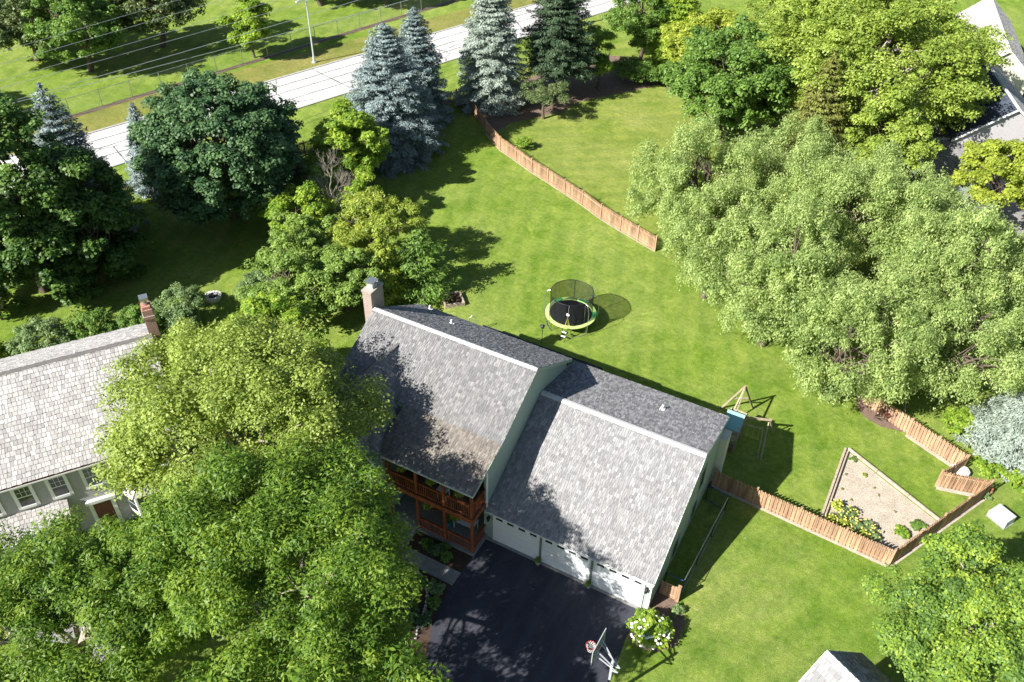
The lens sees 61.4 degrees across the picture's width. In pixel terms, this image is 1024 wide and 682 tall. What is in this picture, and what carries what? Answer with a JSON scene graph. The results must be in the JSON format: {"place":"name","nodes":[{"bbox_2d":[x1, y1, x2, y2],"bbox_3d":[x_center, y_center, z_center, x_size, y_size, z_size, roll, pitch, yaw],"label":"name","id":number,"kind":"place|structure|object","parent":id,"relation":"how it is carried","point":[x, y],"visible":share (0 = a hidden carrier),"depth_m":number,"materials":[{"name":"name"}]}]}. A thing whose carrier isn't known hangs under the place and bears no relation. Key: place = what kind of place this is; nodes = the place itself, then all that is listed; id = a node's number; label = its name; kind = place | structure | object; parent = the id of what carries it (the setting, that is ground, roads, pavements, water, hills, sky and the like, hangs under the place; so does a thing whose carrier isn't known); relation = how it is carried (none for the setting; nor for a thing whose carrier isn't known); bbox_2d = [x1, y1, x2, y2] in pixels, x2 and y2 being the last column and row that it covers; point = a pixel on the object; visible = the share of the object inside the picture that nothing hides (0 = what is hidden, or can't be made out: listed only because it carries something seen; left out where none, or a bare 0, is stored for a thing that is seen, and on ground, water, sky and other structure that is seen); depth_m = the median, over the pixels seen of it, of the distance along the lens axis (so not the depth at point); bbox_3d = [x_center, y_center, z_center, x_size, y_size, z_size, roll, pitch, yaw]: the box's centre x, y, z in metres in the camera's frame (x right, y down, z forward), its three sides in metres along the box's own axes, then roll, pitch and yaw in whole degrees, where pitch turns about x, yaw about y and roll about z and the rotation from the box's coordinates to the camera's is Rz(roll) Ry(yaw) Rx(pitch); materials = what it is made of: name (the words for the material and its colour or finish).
{"place":"outdoors","nodes":[
{"label":"outdoors","id":0,"kind":"place"},
{"bbox_2d":[0,293,186,555],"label":"house","id":1,"kind":"structure","parent":0,"point":[51,416],"depth_m":45.44,"materials":[{"name":"grey"}]},
{"bbox_2d":[9,484,40,509],"bbox_3d":[-25.051,8.011,44.384,1.020,1.670,0.080,-17,43,-20],"label":"window","id":2,"kind":"structure","parent":1,"relation":"in","point":[25,497],"depth_m":44.44,"materials":[{"name":"white paint"}]},
{"bbox_2d":[44,474,73,499],"bbox_3d":[-23.594,7.576,44.938,1.020,1.670,0.080,-17,43,-20],"label":"window","id":3,"kind":"structure","parent":1,"relation":"in","point":[59,487],"depth_m":44.99,"materials":[{"name":"white paint"}]},
{"bbox_2d":[78,465,106,489],"bbox_3d":[-22.124,7.140,45.494,1.020,1.670,0.080,-17,43,-20],"label":"window","id":4,"kind":"structure","parent":1,"relation":"in","point":[86,474],"depth_m":45.47,"materials":[{"name":"white paint"}]},
{"bbox_2d":[93,500,117,525],"bbox_3d":[-22.271,9.404,47.359,0.900,2.100,0.100,-17,43,-20],"label":"front door","id":5,"kind":"structure","parent":1,"relation":"in","point":[105,507],"depth_m":47.21,"materials":[{"name":"wood"}]},
{"bbox_2d":[0,0,629,192],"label":"road","id":6,"kind":"structure","parent":0,"point":[316,84],"depth_m":94.03,"materials":[{"name":"asphalt"}]},
{"bbox_2d":[9,3,630,166],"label":"kerb","id":7,"kind":"structure","parent":6,"relation":"on","point":[118,164],"depth_m":95.00,"materials":[{"name":"concrete"}]},
{"bbox_2d":[392,520,460,584],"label":"path","id":8,"kind":"structure","parent":0,"point":[440,571],"depth_m":46.32,"materials":[{"name":"concrete"}]},
{"bbox_2d":[0,0,1023,681],"bbox_3d":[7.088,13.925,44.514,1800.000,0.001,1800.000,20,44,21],"label":"ground","id":9,"kind":"structure","parent":0,"point":[516,238],"depth_m":66.20,"materials":[{"name":"green plant"}]},
{"bbox_2d":[3,315,76,355],"bbox_3d":[-31.561,-0.184,58.025,4.399,3.046,4.607,20,44,21],"label":"shrub","id":10,"kind":"object","parent":9,"relation":"on","point":[23,341],"visible":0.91,"depth_m":57.39,"materials":[{"name":"green plant"}]},
{"bbox_2d":[0,0,79,60],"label":"tree","id":11,"kind":"object","parent":9,"relation":"on","point":[12,21],"visible":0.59,"depth_m":90.47,"materials":[{"name":"green plant"}]},
{"bbox_2d":[0,91,111,318],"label":"maple tree","id":12,"kind":"object","parent":9,"relation":"on","point":[23,238],"visible":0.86,"depth_m":57.85,"materials":[{"name":"green plant"}]},
{"bbox_2d":[20,0,127,71],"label":"tree","id":13,"kind":"object","parent":9,"relation":"on","point":[98,10],"visible":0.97,"depth_m":90.08,"materials":[{"name":"green plant"}]},
{"bbox_2d":[9,145,153,288],"bbox_3d":[-30.951,-8.846,61.961,7.870,11.435,8.323,3,40,2],"label":"maple tree","id":14,"kind":"object","parent":9,"relation":"on","point":[111,197],"visible":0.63,"depth_m":60.69,"materials":[{"name":"green plant"}]},
{"bbox_2d":[30,82,149,236],"bbox_3d":[-33.966,-13.125,66.318,9.246,14.079,9.145,20,44,21],"label":"spruce tree","id":15,"kind":"object","parent":9,"relation":"on","point":[67,137],"visible":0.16,"depth_m":63.78,"materials":[{"name":"blue plant"}]},
{"bbox_2d":[61,307,118,341],"bbox_3d":[-28.855,-0.862,59.194,3.904,2.675,3.998,20,44,21],"label":"shrub","id":16,"kind":"object","parent":9,"relation":"on","point":[91,319],"visible":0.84,"depth_m":58.59,"materials":[{"name":"green plant"}]},
{"bbox_2d":[0,504,199,681],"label":"locust tree","id":17,"kind":"object","parent":9,"relation":"on","point":[52,575],"visible":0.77,"depth_m":34.66,"materials":[{"name":"green plant"}]},
{"bbox_2d":[111,304,165,331],"bbox_3d":[-25.954,-1.259,59.885,3.660,2.489,3.378,20,44,21],"label":"shrub","id":18,"kind":"object","parent":9,"relation":"on","point":[131,314],"visible":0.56,"depth_m":59.29,"materials":[{"name":"green plant"}]},
{"bbox_2d":[123,102,158,201],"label":"spruce tree","id":19,"kind":"object","parent":9,"relation":"on","point":[142,188],"visible":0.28,"depth_m":73.27,"materials":[{"name":"blue plant"}]},
{"bbox_2d":[107,0,206,47],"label":"tree","id":20,"kind":"object","parent":9,"relation":"on","point":[164,10],"visible":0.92,"depth_m":94.92,"materials":[{"name":"green plant"}]},
{"bbox_2d":[150,281,206,321],"bbox_3d":[-23.799,-2.637,61.413,4.027,2.688,4.064,20,44,21],"label":"shrub","id":21,"kind":"object","parent":9,"relation":"on","point":[177,291],"visible":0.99,"depth_m":60.81,"materials":[{"name":"green plant"}]},
{"bbox_2d":[161,303,201,332],"bbox_3d":[-23.336,-1.669,60.893,2.910,1.900,2.818,20,44,21],"label":"shrub","id":22,"kind":"object","parent":9,"relation":"on","point":[172,317],"visible":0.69,"depth_m":60.23,"materials":[{"name":"green plant"}]},
{"bbox_2d":[127,67,303,226],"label":"maple tree","id":23,"kind":"object","parent":9,"relation":"on","point":[245,128],"visible":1,"depth_m":65.11,"materials":[{"name":"green plant"}]},
{"bbox_2d":[89,311,396,532],"bbox_3d":[-14.103,5.311,44.653,14.177,12.441,14.139,20,44,21],"label":"ash tree","id":24,"kind":"object","parent":9,"relation":"on","point":[280,369],"visible":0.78,"depth_m":41.62,"materials":[{"name":"green plant"}]},
{"bbox_2d":[216,0,273,57],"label":"tree","id":25,"kind":"object","parent":9,"relation":"on","point":[255,23],"visible":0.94,"depth_m":94.77,"materials":[{"name":"green plant"}]},
{"bbox_2d":[231,269,276,298],"bbox_3d":[-18.355,-3.900,63.282,4.245,2.393,4.079,20,44,21],"label":"shrub","id":26,"kind":"object","parent":9,"relation":"on","point":[254,276],"visible":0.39,"depth_m":62.82,"materials":[{"name":"green plant"}]},
{"bbox_2d":[90,429,428,681],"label":"locust tree","id":27,"kind":"object","parent":9,"relation":"on","point":[343,518],"visible":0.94,"depth_m":34.56,"materials":[{"name":"green plant"}]},
{"bbox_2d":[64,0,458,120],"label":"fence line soil","id":28,"kind":"structure","parent":9,"relation":"on","point":[224,70],"depth_m":99.20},
{"bbox_2d":[9,0,452,123],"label":"chain link fence","id":29,"kind":"object","parent":28,"relation":"on","point":[241,54],"visible":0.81,"depth_m":97.24,"materials":[{"name":"metal"}]},
{"bbox_2d":[2,0,536,154],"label":"verge","id":30,"kind":"structure","parent":9,"relation":"on","point":[106,117],"depth_m":97.10,"materials":[{"name":"green plant"}]},
{"bbox_2d":[244,81,310,185],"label":"spruce tree","id":31,"kind":"object","parent":9,"relation":"on","point":[300,169],"visible":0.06,"depth_m":76.98,"materials":[{"name":"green plant"}]},
{"bbox_2d":[227,289,332,355],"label":"tree","id":32,"kind":"object","parent":9,"relation":"on","point":[277,306],"visible":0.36,"depth_m":52.08,"materials":[{"name":"green plant"}]},
{"bbox_2d":[235,248,346,323],"bbox_3d":[-15.032,-3.765,60.829,8.274,5.560,7.469,20,44,21],"label":"tree","id":33,"kind":"object","parent":9,"relation":"on","point":[284,286],"visible":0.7,"depth_m":59.40,"materials":[{"name":"green plant"}]},
{"bbox_2d":[256,180,336,235],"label":"tree","id":34,"kind":"object","parent":9,"relation":"on","point":[312,206],"visible":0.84,"depth_m":66.36,"materials":[{"name":"green plant"}]},
{"bbox_2d":[255,210,345,280],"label":"tree","id":35,"kind":"object","parent":9,"relation":"on","point":[310,236],"visible":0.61,"depth_m":63.05,"materials":[{"name":"green plant"}]},
{"bbox_2d":[203,615,453,681],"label":"locust tree","id":36,"kind":"object","parent":9,"relation":"on","point":[406,671],"visible":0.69,"depth_m":32.49,"materials":[{"name":"green plant"}]},
{"bbox_2d":[307,146,356,233],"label":"bare tree","id":37,"kind":"object","parent":9,"relation":"on","point":[341,181],"visible":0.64,"depth_m":68.60,"materials":[{"name":"brown plant"}]},
{"bbox_2d":[295,246,391,311],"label":"tree","id":38,"kind":"object","parent":9,"relation":"on","point":[349,261],"visible":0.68,"depth_m":60.09,"materials":[{"name":"green plant"}]},
{"bbox_2d":[303,98,392,193],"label":"birch tree","id":39,"kind":"object","parent":9,"relation":"on","point":[345,129],"visible":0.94,"depth_m":71.28,"materials":[{"name":"green plant"}]},
{"bbox_2d":[326,155,383,217],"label":"tree","id":40,"kind":"object","parent":9,"relation":"on","point":[361,178],"visible":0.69,"depth_m":69.35,"materials":[{"name":"green plant"}]},
{"bbox_2d":[324,186,430,252],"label":"deciduous tree","id":41,"kind":"object","parent":9,"relation":"on","point":[347,232],"visible":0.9,"depth_m":63.61,"materials":[{"name":"green plant"}]},
{"bbox_2d":[362,226,406,305],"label":"deciduous tree","id":42,"kind":"object","parent":9,"relation":"on","point":[384,265],"visible":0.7,"depth_m":62.11,"materials":[{"name":"green plant"}]},
{"bbox_2d":[353,145,431,170],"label":"spruce bed","id":43,"kind":"object","parent":9,"relation":"on","point":[403,166],"visible":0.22,"depth_m":79.81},
{"bbox_2d":[341,21,449,178],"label":"spruce tree","id":44,"kind":"object","parent":43,"relation":"on","point":[389,98],"visible":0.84,"depth_m":76.66,"materials":[{"name":"green plant"}]},
{"bbox_2d":[398,6,454,127],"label":"spruce tree","id":45,"kind":"object","parent":43,"relation":"on","point":[416,44],"visible":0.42,"depth_m":82.06,"materials":[{"name":"blue plant"}]},
{"bbox_2d":[391,228,462,305],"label":"deciduous tree","id":46,"kind":"object","parent":9,"relation":"on","point":[419,266],"visible":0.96,"depth_m":62.70,"materials":[{"name":"green plant"}]},
{"bbox_2d":[388,520,470,672],"bbox_3d":[-5.447,13.159,45.095,7.700,0.001,7.220,20,44,21],"label":"mulch bed","id":47,"kind":"object","parent":9,"relation":"on","point":[458,561],"visible":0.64,"depth_m":45.91,"materials":[{"name":"brown soil"}]},
{"bbox_2d":[333,276,731,608],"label":"house","id":48,"kind":"structure","parent":9,"relation":"on","point":[598,478],"depth_m":46.17,"materials":[{"name":"grey"}]},
{"bbox_2d":[494,516,538,557],"bbox_3d":[0.217,10.548,46.533,2.740,2.265,0.048,20,44,21],"label":"garage door","id":49,"kind":"structure","parent":48,"relation":"in","point":[517,538],"depth_m":46.56,"materials":[{"name":"white metal"}]},
{"bbox_2d":[542,538,590,581],"bbox_3d":[2.831,11.500,45.467,2.740,2.265,0.048,20,44,21],"label":"garage door","id":50,"kind":"structure","parent":48,"relation":"in","point":[574,564],"depth_m":45.49,"materials":[{"name":"white metal"}]},
{"bbox_2d":[592,562,644,606],"bbox_3d":[5.446,12.453,44.401,2.740,2.265,0.048,20,44,21],"label":"garage door","id":51,"kind":"structure","parent":48,"relation":"in","point":[609,580],"depth_m":44.43,"materials":[{"name":"white metal"}]},
{"bbox_2d":[444,89,657,251],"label":"wooden fence","id":52,"kind":"object","parent":9,"relation":"on","point":[550,177],"visible":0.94,"depth_m":76.43,"materials":[{"name":"brown wood"}]},
{"bbox_2d":[544,279,599,341],"bbox_3d":[4.154,-2.297,61.619,3.763,2.725,4.106,20,44,21],"label":"trampoline","id":53,"kind":"object","parent":9,"relation":"on","point":[570,305],"visible":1,"depth_m":61.34,"materials":[{"name":"fabric"}]},
{"bbox_2d":[663,484,728,594],"bbox_3d":[10.180,10.816,47.294,1.306,1.280,6.856,20,44,21],"label":"dog run","id":54,"kind":"object","parent":9,"relation":"on","point":[711,533],"visible":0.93,"depth_m":47.16,"materials":[{"name":"grey metal"}]},
{"bbox_2d":[654,171,793,302],"bbox_3d":[15.577,-6.630,62.083,9.729,9.325,11.264,-5,40,-7],"label":"willow tree","id":55,"kind":"object","parent":9,"relation":"on","point":[691,230],"visible":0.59,"depth_m":60.85,"materials":[{"name":"green plant"}]},
{"bbox_2d":[720,385,773,459],"bbox_3d":[14.758,4.736,53.504,3.457,2.799,4.916,10,41,10],"label":"play set","id":56,"kind":"object","parent":9,"relation":"on","point":[736,423],"visible":0.84,"depth_m":52.55,"materials":[{"name":"teal wood"}]},
{"bbox_2d":[686,189,879,354],"bbox_3d":[18.130,-4.174,57.408,11.787,11.621,10.474,-5,40,-7],"label":"willow tree","id":57,"kind":"object","parent":9,"relation":"on","point":[753,273],"visible":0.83,"depth_m":55.79,"materials":[{"name":"green plant"}]},
{"bbox_2d":[741,258,944,408],"bbox_3d":[21.500,-0.474,54.347,10.746,10.168,11.466,-16,43,-19],"label":"willow tree","id":58,"kind":"object","parent":9,"relation":"on","point":[879,377],"visible":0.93,"depth_m":52.24,"materials":[{"name":"green plant"}]},
{"bbox_2d":[855,394,904,432],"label":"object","id":59,"kind":"structure","parent":9,"relation":"on","point":[868,413],"depth_m":55.68,"materials":[{"name":"soil"}]},
{"bbox_2d":[848,447,939,520],"bbox_3d":[22.621,8.462,51.247,0.120,0.199,6.630,-22,45,-25],"label":"garden edging","id":60,"kind":"object","parent":9,"relation":"on","point":[896,486],"visible":0.86,"depth_m":51.13,"materials":[{"name":"wood"}]},
{"bbox_2d":[862,398,970,486],"bbox_3d":[24.381,5.722,53.635,2.500,1.477,7.222,-21,45,-24],"label":"wooden fence","id":61,"kind":"object","parent":9,"relation":"on","point":[962,461],"visible":0.84,"depth_m":53.44,"materials":[{"name":"brown wood"}]},
{"bbox_2d":[865,176,1023,341],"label":"willow tree","id":62,"kind":"object","parent":9,"relation":"on","point":[922,256],"visible":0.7,"depth_m":55.96,"materials":[{"name":"green plant"}]},
{"bbox_2d":[898,134,997,192],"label":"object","id":63,"kind":"structure","parent":9,"relation":"on","point":[949,156],"depth_m":77.54,"materials":[{"name":"grey"}]},
{"bbox_2d":[877,254,1023,411],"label":"willow tree","id":64,"kind":"object","parent":9,"relation":"on","point":[1002,333],"visible":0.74,"depth_m":52.87,"materials":[{"name":"green plant"}]},
{"bbox_2d":[939,405,980,437],"bbox_3d":[28.431,5.052,54.581,2.578,1.430,2.502,20,44,21],"label":"shrub","id":65,"kind":"object","parent":9,"relation":"on","point":[960,419],"visible":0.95,"depth_m":54.13,"materials":[{"name":"green plant"}]},
{"bbox_2d":[914,63,1023,179],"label":"house","id":66,"kind":"structure","parent":9,"relation":"on","point":[1003,117],"depth_m":77.45,"materials":[{"name":"grey"}]},
{"bbox_2d":[948,137,1023,218],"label":"golden tree","id":67,"kind":"object","parent":9,"relation":"on","point":[987,160],"visible":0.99,"depth_m":70.23,"materials":[{"name":"yellow plant"}]},
{"bbox_2d":[965,220,1023,323],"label":"willow tree","id":68,"kind":"object","parent":9,"relation":"on","point":[1010,247],"visible":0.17,"depth_m":59.20,"materials":[{"name":"green plant"}]},
{"bbox_2d":[426,539,635,681],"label":"driveway","id":69,"kind":"structure","parent":0,"point":[505,615],"depth_m":43.75,"materials":[{"name":"asphalt"}]},
{"bbox_2d":[486,536,642,608],"bbox_3d":[2.675,12.384,46.222,9.550,0.055,0.240,20,44,21],"label":"garage apron","id":70,"kind":"object","parent":69,"relation":"on","point":[563,573],"visible":0.64,"depth_m":46.13,"materials":[{"name":"concrete"}]},
{"bbox_2d":[586,628,619,681],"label":"basketball hoop","id":71,"kind":"object","parent":69,"relation":"on","point":[595,650],"visible":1,"depth_m":39.18,"materials":[{"name":"white metal"}]},
{"bbox_2d":[465,38,914,310],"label":"lawn","id":72,"kind":"structure","parent":0,"point":[589,147],"depth_m":84.86,"materials":[{"name":"plant"}]},
{"bbox_2d":[518,79,571,118],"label":"crab apple tree","id":73,"kind":"object","parent":72,"relation":"on","point":[553,90],"visible":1,"depth_m":85.48,"materials":[{"name":"green plant"}]},
{"bbox_2d":[459,56,669,130],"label":"spruce bed","id":74,"kind":"object","parent":72,"relation":"on","point":[610,83],"visible":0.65,"depth_m":93.15,"materials":[{"name":"soil"}]},
{"bbox_2d":[453,0,531,116],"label":"spruce tree","id":75,"kind":"object","parent":74,"relation":"on","point":[492,69],"visible":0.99,"depth_m":85.84,"materials":[{"name":"green plant"}]},
{"bbox_2d":[517,0,602,95],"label":"spruce tree","id":76,"kind":"object","parent":74,"relation":"on","point":[561,48],"visible":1,"depth_m":86.76,"materials":[{"name":"green plant"}]},
{"bbox_2d":[586,24,618,87],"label":"yew tree","id":77,"kind":"object","parent":74,"relation":"on","point":[604,64],"visible":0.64,"depth_m":90.70,"materials":[{"name":"green plant"}]},
{"bbox_2d":[610,55,663,82],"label":"shrub","id":78,"kind":"object","parent":74,"relation":"on","point":[639,64],"visible":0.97,"depth_m":93.42,"materials":[{"name":"green plant"}]},
{"bbox_2d":[599,0,675,57],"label":"tree","id":79,"kind":"object","parent":74,"relation":"on","point":[634,23],"visible":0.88,"depth_m":94.13,"materials":[{"name":"green plant"}]},
{"bbox_2d":[643,0,704,73],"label":"tree","id":80,"kind":"object","parent":74,"relation":"on","point":[682,9],"visible":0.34,"depth_m":93.21,"materials":[{"name":"green plant"}]},
{"bbox_2d":[623,105,784,242],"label":"willow tree","id":81,"kind":"object","parent":72,"relation":"on","point":[678,170],"visible":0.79,"depth_m":65.35,"materials":[{"name":"green plant"}]},
{"bbox_2d":[659,6,761,69],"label":"golden tree","id":82,"kind":"object","parent":72,"relation":"on","point":[716,18],"visible":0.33,"depth_m":89.17,"materials":[{"name":"yellow plant"}]},
{"bbox_2d":[661,14,803,143],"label":"oak tree","id":83,"kind":"object","parent":72,"relation":"on","point":[740,83],"visible":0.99,"depth_m":77.30,"materials":[{"name":"green plant"}]},
{"bbox_2d":[741,0,821,28],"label":"tree","id":84,"kind":"object","parent":72,"relation":"on","point":[750,4],"visible":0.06,"depth_m":93.65,"materials":[{"name":"green plant"}]},
{"bbox_2d":[721,108,858,215],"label":"willow tree","id":85,"kind":"object","parent":72,"relation":"on","point":[813,130],"visible":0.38,"depth_m":70.35,"materials":[{"name":"green plant"}]},
{"bbox_2d":[770,52,851,176],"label":"cedar tree","id":86,"kind":"object","parent":72,"relation":"on","point":[827,105],"visible":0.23,"depth_m":73.16,"materials":[{"name":"green plant"}]},
{"bbox_2d":[757,138,951,273],"bbox_3d":[24.667,-9.207,63.842,14.340,11.602,11.767,2,40,1],"label":"willow tree","id":87,"kind":"object","parent":72,"relation":"on","point":[857,189],"visible":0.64,"depth_m":61.01,"materials":[{"name":"green plant"}]},
{"bbox_2d":[750,0,1013,142],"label":"maple tree","id":88,"kind":"object","parent":72,"relation":"on","point":[906,50],"visible":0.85,"depth_m":74.39,"materials":[{"name":"green plant"}]},
{"bbox_2d":[837,83,945,182],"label":"maple tree","id":89,"kind":"object","parent":72,"relation":"on","point":[904,128],"visible":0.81,"depth_m":72.05,"materials":[{"name":"green plant"}]},
{"bbox_2d":[858,154,967,237],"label":"willow tree","id":90,"kind":"object","parent":72,"relation":"on","point":[951,191],"visible":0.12,"depth_m":65.87,"materials":[{"name":"green plant"}]},
{"bbox_2d":[611,464,1023,681],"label":"side lawn","id":91,"kind":"structure","parent":0,"point":[769,597],"depth_m":45.09,"materials":[{"name":"plant"}]},
{"bbox_2d":[628,588,685,651],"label":"corner mulch","id":92,"kind":"object","parent":91,"relation":"on","point":[662,603],"visible":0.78,"depth_m":44.27,"materials":[{"name":"soil"}]},
{"bbox_2d":[625,607,674,651],"bbox_3d":[6.866,14.258,42.955,2.470,1.597,2.312,20,44,21],"label":"hydrangea","id":93,"kind":"object","parent":92,"relation":"on","point":[651,619],"visible":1,"depth_m":42.52,"materials":[{"name":"green plant"}]},
{"bbox_2d":[712,485,885,566],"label":"fence foot soil","id":94,"kind":"structure","parent":91,"relation":"on","point":[804,528],"depth_m":48.79,"materials":[{"name":"soil"}]},
{"bbox_2d":[711,468,994,565],"bbox_3d":[19.858,9.850,48.601,16.131,1.492,5.794,0,40,-1],"label":"wooden fence","id":95,"kind":"object","parent":91,"relation":"on","point":[829,532],"visible":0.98,"depth_m":48.77,"materials":[{"name":"brown wood"}]},
{"bbox_2d":[890,498,985,565],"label":"fence foot soil","id":96,"kind":"structure","parent":91,"relation":"on","point":[909,552],"depth_m":48.98,"materials":[{"name":"soil"}]},
{"bbox_2d":[858,519,1023,681],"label":"maple tree","id":97,"kind":"object","parent":91,"relation":"on","point":[937,591],"visible":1,"depth_m":37.35,"materials":[{"name":"green plant"}]},
{"bbox_2d":[953,388,1023,484],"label":"spruce tree","id":98,"kind":"object","parent":91,"relation":"on","point":[1001,429],"visible":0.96,"depth_m":52.03,"materials":[{"name":"green plant"}]},
{"bbox_2d":[970,454,1009,478],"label":"shrub","id":99,"kind":"object","parent":91,"relation":"on","point":[985,470],"visible":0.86,"depth_m":51.85,"materials":[{"name":"green plant"}]},
{"bbox_2d":[986,504,1016,529],"bbox_3d":[27.945,9.996,49.248,0.940,0.638,1.200,-20,44,-23],"label":"utility box","id":100,"kind":"object","parent":91,"relation":"on","point":[1001,516],"visible":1,"depth_m":49.05,"materials":[{"name":"white metal"}]},
{"bbox_2d":[799,650,891,681],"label":"house","id":101,"kind":"structure","parent":0,"point":[835,666],"depth_m":35.85,"materials":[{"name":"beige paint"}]},
{"bbox_2d":[823,452,936,557],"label":"garden soil","id":102,"kind":"structure","parent":0,"point":[869,503],"depth_m":50.15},
{"bbox_2d":[950,179,1023,240],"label":"driveway","id":103,"kind":"structure","parent":0,"point":[1013,212],"depth_m":75.45,"materials":[{"name":"asphalt"}]},
{"bbox_2d":[956,0,1023,94],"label":"house","id":104,"kind":"structure","parent":0,"point":[982,13],"depth_m":91.64,"materials":[{"name":"beige paint"}]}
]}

